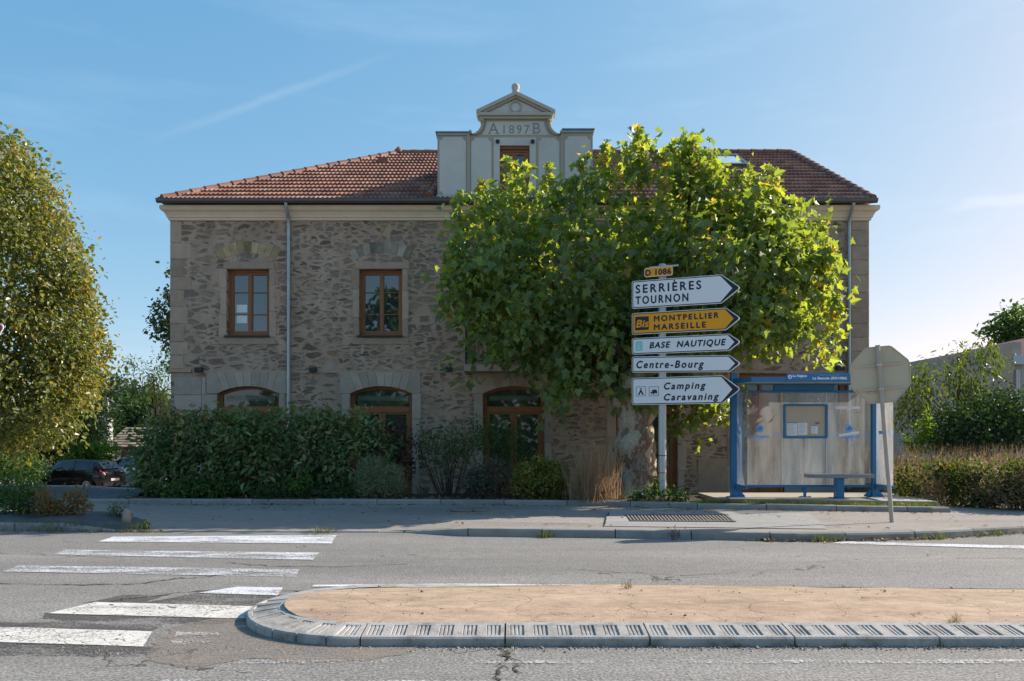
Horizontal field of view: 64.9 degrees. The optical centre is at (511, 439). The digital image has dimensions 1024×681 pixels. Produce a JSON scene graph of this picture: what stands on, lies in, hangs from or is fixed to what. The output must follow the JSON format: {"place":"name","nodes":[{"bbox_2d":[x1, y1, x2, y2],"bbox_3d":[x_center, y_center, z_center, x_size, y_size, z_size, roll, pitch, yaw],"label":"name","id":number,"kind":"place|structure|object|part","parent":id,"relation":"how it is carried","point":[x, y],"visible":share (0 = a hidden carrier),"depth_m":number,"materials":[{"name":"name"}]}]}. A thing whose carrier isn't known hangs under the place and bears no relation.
{"place":"outdoors","nodes":[
{"label":"outdoors","id":0,"kind":"place"},
{"bbox_2d":[0,468,136,487],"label":"car park","id":1,"kind":"structure","parent":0,"point":[127,485],"depth_m":41.40,"materials":[{"name":"grey asphalt"}]},
{"bbox_2d":[0,448,53,484],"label":"clipped hedge","id":2,"kind":"object","parent":1,"relation":"on","point":[37,470],"visible":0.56,"depth_m":34.61,"materials":[{"name":"green plant"}]},
{"bbox_2d":[3,370,126,482],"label":"dark conifer","id":3,"kind":"object","parent":1,"relation":"on","point":[94,433],"visible":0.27,"depth_m":40.80,"materials":[{"name":"green plant"}]},
{"bbox_2d":[33,459,125,486],"bbox_3d":[-19.899,1.653,36.996,3.935,1.535,1.960,0,0,14],"label":"parked car","id":4,"kind":"object","parent":1,"relation":"on","point":[99,472],"visible":0.57,"depth_m":36.20,"materials":[{"name":"black paint"}]},
{"bbox_3d":[-20.344,1.220,36.358,1.380,0.487,0.178,0,0,14],"label":"side window","id":5,"kind":"part","parent":4,"relation":"part of","materials":[{"name":"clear glass"}]},
{"bbox_3d":[-19.159,1.176,36.070,0.920,0.396,0.194,0,0,14],"label":"side window","id":6,"kind":"part","parent":4,"relation":"part of","materials":[{"name":"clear glass"}]},
{"bbox_3d":[-18.297,1.154,36.596,0.303,0.299,1.192,0,0,14],"label":"rear window","id":7,"kind":"part","parent":4,"relation":"part of","materials":[{"name":"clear glass"}]},
{"bbox_2d":[55,436,121,461],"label":"lime bush","id":8,"kind":"object","parent":1,"relation":"on","point":[97,450],"visible":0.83,"depth_m":39.29,"materials":[{"name":"green plant"}]},
{"bbox_2d":[97,416,112,457],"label":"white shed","id":9,"kind":"structure","parent":1,"relation":"on","point":[111,429],"depth_m":52.35,"materials":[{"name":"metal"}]},
{"bbox_2d":[104,397,113,453],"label":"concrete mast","id":10,"kind":"object","parent":1,"relation":"on","point":[105,414],"visible":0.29,"depth_m":49.90,"materials":[{"name":"grey concrete"}]},
{"bbox_2d":[88,387,170,456],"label":"distant tree","id":11,"kind":"object","parent":1,"relation":"on","point":[134,414],"visible":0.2,"depth_m":56.76,"materials":[{"name":"green plant"}]},
{"bbox_2d":[108,427,163,455],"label":"old shed","id":12,"kind":"structure","parent":1,"relation":"on","point":[121,440],"depth_m":45.81,"materials":[{"name":"wood"}]},
{"bbox_2d":[102,372,170,455],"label":"distant tree","id":13,"kind":"object","parent":1,"relation":"on","point":[127,386],"visible":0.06,"depth_m":66.90,"materials":[{"name":"green plant"}]},
{"bbox_2d":[116,456,166,485],"bbox_3d":[-18.226,1.597,39.392,4.216,1.645,1.960,0,0,24],"label":"parked car","id":14,"kind":"object","parent":1,"relation":"on","point":[120,463],"visible":0.09,"depth_m":38.61,"materials":[{"name":"silver metal"}]},
{"bbox_3d":[-18.803,1.134,38.826,1.479,0.524,0.184,0,0,24],"label":"side window","id":15,"kind":"part","parent":14,"relation":"part of","materials":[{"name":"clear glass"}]},
{"bbox_2d":[117,346,170,486],"bbox_3d":[-14.779,-0.703,32.982,2.942,6.205,2.044,0,0,0],"label":"slender tree","id":16,"kind":"object","parent":1,"relation":"on","point":[151,380],"visible":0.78,"depth_m":32.87,"materials":[{"name":"green plant"}]},
{"bbox_2d":[142,261,170,373],"bbox_3d":[-14.239,-3.211,40.886,7.923,11.222,5.754,0,0,0],"label":"poplar","id":17,"kind":"object","parent":1,"relation":"on","point":[163,322],"visible":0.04,"depth_m":39.65,"materials":[{"name":"green plant"}]},
{"bbox_2d":[5,486,148,498],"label":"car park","id":18,"kind":"structure","parent":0,"point":[106,493],"depth_m":18.21,"materials":[{"name":"grey asphalt"}]},
{"bbox_2d":[0,531,1023,680],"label":"road","id":19,"kind":"structure","parent":0,"point":[410,558],"depth_m":8.45,"materials":[{"name":"grey asphalt"}]},
{"bbox_2d":[38,515,64,532],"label":"weed","id":20,"kind":"object","parent":19,"relation":"on","point":[47,530],"visible":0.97,"depth_m":13.00,"materials":[{"name":"green plant"}]},
{"bbox_2d":[0,522,112,531],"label":"kerb","id":21,"kind":"structure","parent":19,"relation":"on","point":[10,525],"depth_m":13.20,"materials":[{"name":"concrete"}]},
{"bbox_2d":[0,627,151,645],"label":"crossing stripe","id":22,"kind":"object","parent":19,"relation":"on","point":[128,638],"visible":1,"depth_m":6.10,"materials":[{"name":"paint"}]},
{"bbox_2d":[0,621,158,631],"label":"worn road","id":23,"kind":"structure","parent":19,"relation":"on","point":[94,627],"depth_m":6.45,"materials":[{"name":"grey asphalt"}]},
{"bbox_2d":[0,642,160,655],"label":"worn road","id":24,"kind":"structure","parent":19,"relation":"on","point":[117,648],"depth_m":5.77,"materials":[{"name":"grey asphalt"}]},
{"bbox_2d":[0,575,214,584],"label":"road crack","id":25,"kind":"object","parent":19,"relation":"on","point":[90,584],"visible":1,"depth_m":8.36,"materials":[{"name":"asphalt"}]},
{"bbox_2d":[85,594,163,602],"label":"worn road","id":26,"kind":"structure","parent":19,"relation":"on","point":[138,600],"depth_m":7.53,"materials":[{"name":"grey asphalt"}]},
{"bbox_2d":[44,611,244,623],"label":"worn road","id":27,"kind":"structure","parent":19,"relation":"on","point":[197,618],"depth_m":6.77,"materials":[{"name":"grey asphalt"}]},
{"bbox_2d":[138,519,150,531],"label":"weed","id":28,"kind":"object","parent":19,"relation":"on","point":[145,522],"visible":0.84,"depth_m":13.26,"materials":[{"name":"green plant"}]},
{"bbox_2d":[51,602,251,617],"bbox_3d":[-3.072,1.492,7.062,1.786,0.001,0.501,0,0,7],"label":"crossing stripe","id":29,"kind":"object","parent":19,"relation":"on","point":[187,611],"visible":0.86,"depth_m":7.03,"materials":[{"name":"paint"}]},
{"bbox_2d":[7,565,297,575],"bbox_3d":[-4.105,1.492,9.182,3.551,0.001,0.487,0,0,6],"label":"crossing stripe","id":30,"kind":"object","parent":19,"relation":"on","point":[132,569],"visible":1,"depth_m":9.18,"materials":[{"name":"paint"}]},
{"bbox_2d":[56,550,317,559],"bbox_3d":[-4.263,1.492,10.475,3.654,0.001,0.629,0,0,5],"label":"crossing stripe","id":31,"kind":"object","parent":19,"relation":"on","point":[298,555],"visible":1,"depth_m":10.46,"materials":[{"name":"paint"}]},
{"bbox_2d":[111,589,296,601],"bbox_3d":[-2.937,1.494,7.793,1.909,0.001,0.487,0,0,-20],"label":"road crack","id":32,"kind":"object","parent":19,"relation":"on","point":[191,591],"visible":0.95,"depth_m":7.81,"materials":[{"name":"soil"}]},
{"bbox_2d":[142,592,283,605],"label":"worn road","id":33,"kind":"structure","parent":19,"relation":"on","point":[216,597],"depth_m":7.53,"materials":[{"name":"grey asphalt"}]},
{"bbox_2d":[99,535,335,542],"bbox_3d":[-4.362,1.492,12.081,3.540,0.001,1.026,0,0,0],"label":"crossing stripe","id":34,"kind":"object","parent":19,"relation":"on","point":[266,539],"visible":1,"depth_m":12.03,"materials":[{"name":"paint"}]},
{"bbox_2d":[199,587,282,594],"bbox_3d":[-2.627,1.492,7.973,0.820,0.001,0.397,0,0,8],"label":"crossing stripe","id":35,"kind":"object","parent":19,"relation":"on","point":[235,590],"visible":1,"depth_m":7.96,"materials":[{"name":"paint"}]},
{"bbox_2d":[110,530,403,532],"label":"kerb","id":36,"kind":"structure","parent":19,"relation":"on","point":[359,531],"depth_m":13.05,"materials":[{"name":"concrete"}]},
{"bbox_2d":[144,617,411,666],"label":"worn road","id":37,"kind":"structure","parent":19,"relation":"on","point":[368,652],"depth_m":5.73,"materials":[{"name":"grey asphalt"}]},
{"bbox_2d":[171,632,218,643],"bbox_3d":[-2.393,1.492,6.041,0.340,0.001,0.507,0,0,-10],"label":"road marking","id":38,"kind":"object","parent":37,"relation":"on","point":[180,633],"visible":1,"depth_m":6.16,"materials":[{"name":"paint"}]},
{"bbox_2d":[228,562,385,566],"bbox_3d":[-2.357,1.494,9.600,2.202,0.001,0.280,0,0,3],"label":"road crack","id":39,"kind":"object","parent":19,"relation":"on","point":[298,566],"visible":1,"depth_m":9.55,"materials":[{"name":"asphalt"}]},
{"bbox_2d":[164,679,485,680],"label":"road line","id":40,"kind":"object","parent":19,"relation":"on","point":[278,680],"visible":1,"depth_m":4.99,"materials":[{"name":"paint"}]},
{"bbox_2d":[312,583,568,586],"bbox_3d":[2.483,1.492,8.021,9.054,0.001,0.303,0,0,4],"label":"road line","id":41,"kind":"object","parent":19,"relation":"on","point":[454,583],"visible":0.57,"depth_m":8.29,"materials":[{"name":"paint"}]},
{"bbox_2d":[493,650,510,679],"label":"road crack","id":42,"kind":"object","parent":19,"relation":"on","point":[498,670],"visible":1,"depth_m":5.30,"materials":[{"name":"asphalt"}]},
{"bbox_2d":[2,518,1015,541],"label":"kerb weeds","id":43,"kind":"object","parent":19,"relation":"on","point":[326,531],"visible":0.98,"depth_m":12.96,"materials":[{"name":"green plant"}]},
{"bbox_2d":[500,646,522,672],"bbox_3d":[0.009,1.494,5.495,0.119,0.001,0.685,0,0,-12],"label":"road crack","id":44,"kind":"object","parent":19,"relation":"on","point":[501,648],"visible":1,"depth_m":5.44,"materials":[{"name":"asphalt"}]},
{"bbox_2d":[61,585,1023,654],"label":"pebbles","id":45,"kind":"object","parent":19,"relation":"on","point":[757,647],"visible":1,"depth_m":5.78,"materials":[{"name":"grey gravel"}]},
{"bbox_2d":[74,528,1023,542],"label":"fallen leaves","id":46,"kind":"object","parent":19,"relation":"on","point":[871,538],"visible":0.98,"depth_m":11.94,"materials":[{"name":"brown plant"}]},
{"bbox_2d":[239,659,1023,662],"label":"road line","id":47,"kind":"object","parent":19,"relation":"on","point":[1011,660],"visible":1,"depth_m":5.41,"materials":[{"name":"paint"}]},
{"bbox_2d":[246,584,1023,646],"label":"traffic island","id":48,"kind":"structure","parent":19,"relation":"on","point":[752,616],"depth_m":6.34,"materials":[{"name":"concrete"}]},
{"bbox_2d":[621,578,631,588],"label":"grass tuft","id":49,"kind":"object","parent":48,"relation":"on","point":[629,586],"visible":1,"depth_m":7.61,"materials":[{"name":"beige plant"}]},
{"bbox_2d":[939,609,966,623],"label":"grass tuft","id":50,"kind":"object","parent":48,"relation":"on","point":[954,619],"visible":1,"depth_m":6.16,"materials":[{"name":"beige plant"}]},
{"bbox_2d":[667,525,679,539],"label":"weed","id":51,"kind":"object","parent":19,"relation":"on","point":[672,538],"visible":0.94,"depth_m":11.99,"materials":[{"name":"green plant"}]},
{"bbox_2d":[404,524,1023,540],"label":"kerb","id":52,"kind":"structure","parent":19,"relation":"on","point":[630,533],"depth_m":12.23,"materials":[{"name":"concrete"}]},
{"bbox_2d":[483,642,948,647],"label":"kerb weeds","id":53,"kind":"object","parent":19,"relation":"on","point":[844,645],"visible":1,"depth_m":5.81,"materials":[{"name":"green plant"}]},
{"bbox_2d":[835,541,1023,548],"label":"road line","id":54,"kind":"object","parent":19,"relation":"on","point":[953,545],"visible":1,"depth_m":11.34,"materials":[{"name":"paint"}]},
{"bbox_2d":[0,504,1023,531],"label":"pavement","id":55,"kind":"structure","parent":0,"point":[271,517],"depth_m":14.50,"materials":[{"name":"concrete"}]},
{"bbox_2d":[0,511,149,529],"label":"planting bed","id":56,"kind":"object","parent":55,"relation":"on","point":[88,518],"visible":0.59,"depth_m":13.60,"materials":[{"name":"brown soil"}]},
{"bbox_2d":[0,462,56,514],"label":"evergreen bush","id":57,"kind":"object","parent":56,"relation":"on","point":[21,501],"visible":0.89,"depth_m":14.04,"materials":[{"name":"green plant"}]},
{"bbox_2d":[24,485,57,517],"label":"russet sprig","id":58,"kind":"object","parent":56,"relation":"on","point":[44,500],"visible":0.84,"depth_m":13.73,"materials":[{"name":"orange plant"}]},
{"bbox_2d":[40,482,100,516],"bbox_3d":[-7.637,1.062,13.864,0.805,0.689,0.868,0,0,41],"label":"russet bush","id":59,"kind":"object","parent":56,"relation":"on","point":[59,506],"visible":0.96,"depth_m":13.82,"materials":[{"name":"orange plant"}]},
{"bbox_2d":[103,500,132,518],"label":"grassy weed","id":60,"kind":"object","parent":56,"relation":"on","point":[113,510],"visible":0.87,"depth_m":13.99,"materials":[{"name":"green plant"}]},
{"bbox_2d":[122,508,131,522],"bbox_3d":[-6.539,1.317,13.660,0.162,0.319,0.180,0,0,0],"label":"marker stone","id":61,"kind":"object","parent":56,"relation":"on","point":[126,514],"visible":0.73,"depth_m":13.61,"materials":[{"name":"grey stone"}]},
{"bbox_2d":[450,507,490,511],"bbox_3d":[-0.819,1.369,15.808,0.800,0.019,0.800,0,0,0],"label":"manhole cover","id":62,"kind":"object","parent":55,"relation":"on","point":[468,509],"visible":0.98,"depth_m":15.71,"materials":[{"name":"metal"}]},
{"bbox_2d":[0,498,950,512],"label":"kerb","id":63,"kind":"structure","parent":55,"relation":"on","point":[798,507],"depth_m":16.88,"materials":[{"name":"concrete"}]},
{"bbox_2d":[93,503,987,528],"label":"fallen leaves","id":64,"kind":"object","parent":55,"relation":"on","point":[517,507],"visible":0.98,"depth_m":15.90,"materials":[{"name":"brown plant"}]},
{"bbox_2d":[605,510,826,528],"bbox_3d":[3.522,1.370,13.956,3.822,0.001,2.847,0,0,7],"label":"pavement patch","id":65,"kind":"object","parent":55,"relation":"on","point":[805,520],"visible":0.8,"depth_m":13.47,"materials":[{"name":"concrete"}]},
{"bbox_2d":[626,514,735,521],"bbox_3d":[2.944,1.359,13.989,1.913,0.013,1.206,0,0,0],"label":"drain grate","id":66,"kind":"object","parent":65,"relation":"on","point":[688,517],"visible":1,"depth_m":13.99,"materials":[{"name":"metal"}]},
{"bbox_2d":[849,345,910,522],"bbox_3d":[6.220,-0.053,13.568,0.985,3.076,0.140,0,0,8],"label":"stop sign","id":67,"kind":"object","parent":55,"relation":"on","point":[881,375],"visible":0.94,"depth_m":13.59,"materials":[{"name":"metal"}]},
{"bbox_2d":[892,448,1023,510],"bbox_3d":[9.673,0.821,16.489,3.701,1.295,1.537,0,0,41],"label":"ivy hedge","id":68,"kind":"object","parent":55,"relation":"on","point":[955,467],"visible":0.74,"depth_m":16.51,"materials":[{"name":"green plant"}]},
{"bbox_2d":[0,0,1023,421],"label":"sky","id":69,"kind":"structure","parent":0,"point":[917,104],"materials":[{"name":"blue"}]},
{"bbox_2d":[21,451,1013,537],"bbox_3d":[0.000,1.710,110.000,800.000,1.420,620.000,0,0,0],"label":"ground","id":70,"kind":"structure","parent":0,"point":[856,490],"depth_m":20.44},
{"bbox_2d":[0,122,123,473],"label":"broadleaf tree","id":71,"kind":"object","parent":70,"relation":"on","point":[56,369],"visible":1,"depth_m":29.24,"materials":[{"name":"green plant"}]},
{"bbox_2d":[4,399,127,455],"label":"woods","id":72,"kind":"object","parent":70,"relation":"on","point":[119,451],"visible":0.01,"depth_m":114.19,"materials":[{"name":"green plant"}]},
{"bbox_2d":[0,485,149,495],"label":"kerb","id":73,"kind":"structure","parent":70,"relation":"on","point":[86,486],"depth_m":19.56,"materials":[{"name":"concrete"}]},
{"bbox_2d":[74,361,139,451],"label":"distant tree","id":74,"kind":"object","parent":70,"relation":"on","point":[117,378],"visible":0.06,"depth_m":69.80,"materials":[{"name":"green plant"}]},
{"bbox_2d":[155,83,879,493],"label":"stone building","id":75,"kind":"structure","parent":70,"relation":"on","point":[303,287],"depth_m":21.00,"materials":[{"name":"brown stone"}]},
{"bbox_2d":[206,372,286,493],"bbox_3d":[-6.894,-0.158,21.123,2.130,3.195,0.294,0,0,0],"label":"french door","id":76,"kind":"structure","parent":75,"relation":"in","point":[267,386],"depth_m":20.98,"materials":[{"name":"brown wood"}]},
{"bbox_2d":[215,239,280,343],"bbox_3d":[-6.878,-3.853,21.100,1.722,2.738,0.340,0,0,0],"label":"window","id":77,"kind":"structure","parent":75,"relation":"in","point":[252,313],"depth_m":21.17,"materials":[{"name":"brown wood"}]},
{"bbox_2d":[340,372,420,493],"bbox_3d":[-3.431,-0.158,21.123,2.120,3.195,0.294,0,0,0],"label":"french door","id":78,"kind":"structure","parent":75,"relation":"in","point":[397,398],"depth_m":21.16,"materials":[{"name":"brown wood"}]},
{"bbox_2d":[349,240,413,343],"bbox_3d":[-3.402,-3.841,21.100,1.695,2.714,0.340,0,0,0],"label":"window","id":79,"kind":"structure","parent":75,"relation":"in","point":[384,294],"depth_m":21.17,"materials":[{"name":"brown wood"}]},
{"bbox_2d":[473,373,552,493],"bbox_3d":[0.025,-0.158,21.123,2.097,3.195,0.294,0,0,0],"label":"french door","id":80,"kind":"structure","parent":75,"relation":"in","point":[516,402],"depth_m":21.18,"materials":[{"name":"brown wood"}]},
{"bbox_2d":[492,275,535,363],"bbox_3d":[0.054,-3.123,21.220,1.185,2.477,0.100,0,0,0],"label":"balcony door","id":81,"kind":"structure","parent":75,"relation":"in","point":[513,362],"depth_m":21.17,"materials":[{"name":"brown wood"}]},
{"bbox_2d":[607,387,685,492],"bbox_3d":[3.494,-0.158,21.123,2.101,3.195,0.294,0,0,0],"label":"french door","id":82,"kind":"structure","parent":75,"relation":"in","point":[612,422],"depth_m":21.17,"materials":[{"name":"brown wood"}]},
{"bbox_2d":[752,249,807,343],"bbox_3d":[6.993,-3.843,21.100,1.727,2.719,0.340,0,0,0],"label":"window","id":83,"kind":"structure","parent":75,"relation":"in","point":[806,342],"depth_m":20.99,"materials":[{"name":"brown wood"}]},
{"bbox_2d":[899,409,942,462],"bbox_3d":[10.574,0.205,20.786,1.101,1.998,0.786,0,0,0],"label":"bright vine","id":84,"kind":"object","parent":70,"relation":"on","point":[926,435],"visible":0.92,"depth_m":20.75,"materials":[{"name":"green plant"}]},
{"bbox_2d":[869,338,1023,463],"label":"warehouse","id":85,"kind":"structure","parent":70,"relation":"on","point":[1015,346],"depth_m":35.47,"materials":[{"name":"metal"}]},
{"bbox_2d":[893,335,1015,460],"bbox_3d":[12.172,-0.951,22.648,4.272,4.101,2.167,0,0,-27],"label":"drooping tree","id":86,"kind":"object","parent":70,"relation":"on","point":[912,388],"visible":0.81,"depth_m":22.64,"materials":[{"name":"green plant"}]},
{"bbox_2d":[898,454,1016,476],"bbox_3d":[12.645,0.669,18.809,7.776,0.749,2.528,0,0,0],"label":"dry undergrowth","id":87,"kind":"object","parent":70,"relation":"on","point":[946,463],"visible":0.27,"depth_m":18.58,"materials":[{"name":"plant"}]},
{"bbox_2d":[904,372,1023,460],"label":"dark shrub","id":88,"kind":"object","parent":70,"relation":"on","point":[994,417],"visible":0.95,"depth_m":20.91,"materials":[{"name":"green plant"}]},
{"bbox_2d":[971,298,1023,346],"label":"round tree","id":89,"kind":"object","parent":70,"relation":"on","point":[1011,328],"visible":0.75,"depth_m":45.76,"materials":[{"name":"green plant"}]},
{"bbox_2d":[128,493,946,506],"bbox_3d":[-0.245,1.344,18.162,17.210,0.172,5.677,0,0,0],"label":"planting bed","id":90,"kind":"object","parent":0,"point":[691,499],"visible":0.22,"depth_m":18.06,"materials":[{"name":"soil"}]},
{"bbox_2d":[153,473,245,498],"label":"weeds","id":91,"kind":"object","parent":90,"relation":"on","point":[191,491],"visible":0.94,"depth_m":17.37,"materials":[{"name":"green plant"}]},
{"bbox_2d":[120,397,405,497],"bbox_3d":[-5.626,0.273,18.311,6.487,2.478,2.247,0,0,0],"label":"laurel hedge","id":92,"kind":"object","parent":90,"relation":"on","point":[170,450],"visible":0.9,"depth_m":17.86,"materials":[{"name":"green plant"}]},
{"bbox_2d":[282,474,313,497],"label":"yellow weed","id":93,"kind":"object","parent":90,"relation":"on","point":[300,489],"visible":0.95,"depth_m":17.46,"materials":[{"name":"green plant"}]},
{"bbox_2d":[243,479,361,499],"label":"dark weeds","id":94,"kind":"object","parent":90,"relation":"on","point":[326,490],"visible":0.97,"depth_m":17.36,"materials":[{"name":"green plant"}]},
{"bbox_2d":[345,452,408,498],"bbox_3d":[-2.890,0.815,17.497,1.272,1.157,1.312,0,0,-41],"label":"juniper bush","id":95,"kind":"object","parent":90,"relation":"on","point":[371,469],"visible":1,"depth_m":17.37,"materials":[{"name":"green plant"}]},
{"bbox_2d":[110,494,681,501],"bbox_3d":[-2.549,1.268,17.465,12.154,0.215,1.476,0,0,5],"label":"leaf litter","id":96,"kind":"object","parent":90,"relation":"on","point":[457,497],"visible":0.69,"depth_m":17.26,"materials":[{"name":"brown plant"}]},
{"bbox_2d":[374,415,426,495],"bbox_3d":[-2.604,0.390,18.582,1.358,1.930,1.208,0,0,0],"label":"red shrub","id":97,"kind":"object","parent":90,"relation":"on","point":[410,462],"visible":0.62,"depth_m":18.49,"materials":[{"name":"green plant"}]},
{"bbox_2d":[411,475,437,498],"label":"dead shrub","id":98,"kind":"object","parent":90,"relation":"on","point":[422,492],"visible":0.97,"depth_m":17.60,"materials":[{"name":"brown plant"}]},
{"bbox_2d":[401,409,543,495],"bbox_3d":[-0.899,0.302,18.714,3.370,2.115,1.525,0,0,-11],"label":"loose shrub","id":99,"kind":"object","parent":90,"relation":"on","point":[449,488],"visible":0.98,"depth_m":18.63,"materials":[{"name":"green plant"}]},
{"bbox_2d":[454,454,514,497],"bbox_3d":[-0.595,0.830,17.689,1.394,1.058,1.064,0,0,0],"label":"mauve bush","id":100,"kind":"object","parent":90,"relation":"on","point":[479,481],"visible":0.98,"depth_m":17.59,"materials":[{"name":"green plant"}]},
{"bbox_2d":[508,451,571,499],"bbox_3d":[0.629,0.803,17.509,1.492,1.118,1.212,0,0,0],"label":"golden bush","id":101,"kind":"object","parent":90,"relation":"on","point":[549,475],"visible":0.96,"depth_m":17.27,"materials":[{"name":"green plant"}]},
{"bbox_2d":[545,431,688,502],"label":"dry grass","id":102,"kind":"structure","parent":90,"relation":"on","point":[595,483],"depth_m":16.80,"materials":[{"name":"plant"}]},
{"bbox_2d":[411,123,863,497],"bbox_3d":[2.793,-2.952,18.587,10.112,8.663,4.141,0,0,0],"label":"plane tree","id":103,"kind":"object","parent":90,"relation":"on","point":[585,323],"visible":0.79,"depth_m":17.70,"materials":[{"name":"green plant"}]},
{"bbox_2d":[626,477,691,505],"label":"plants","id":104,"kind":"object","parent":90,"relation":"on","point":[653,490],"visible":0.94,"depth_m":16.50,"materials":[{"name":"green plant"}]},
{"bbox_2d":[632,263,739,500],"bbox_3d":[3.572,-1.070,16.612,2.191,5.180,0.195,0,0,22],"label":"direction sign","id":105,"kind":"object","parent":90,"relation":"on","point":[661,293],"visible":0.99,"depth_m":16.58,"materials":[{"name":"metal"}]},
{"bbox_2d":[670,497,940,506],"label":"grass","id":106,"kind":"structure","parent":90,"relation":"on","point":[915,503],"depth_m":15.97,"materials":[{"name":"green plant"}]},
{"bbox_2d":[698,493,938,504],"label":"shelter pavement","id":107,"kind":"structure","parent":0,"point":[853,497],"depth_m":16.85,"materials":[{"name":"grey concrete"}]},
{"bbox_2d":[726,373,894,498],"bbox_3d":[6.200,-0.099,16.645,3.290,2.621,1.210,0,0,0],"label":"bus shelter","id":108,"kind":"object","parent":107,"relation":"on","point":[805,420],"visible":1,"depth_m":16.95,"materials":[{"name":"blue paint"}]},
{"bbox_2d":[840,440,1023,497],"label":"dry meadow grass","id":109,"kind":"structure","parent":0,"point":[998,458],"depth_m":19.60,"materials":[{"name":"plant"}]}
]}

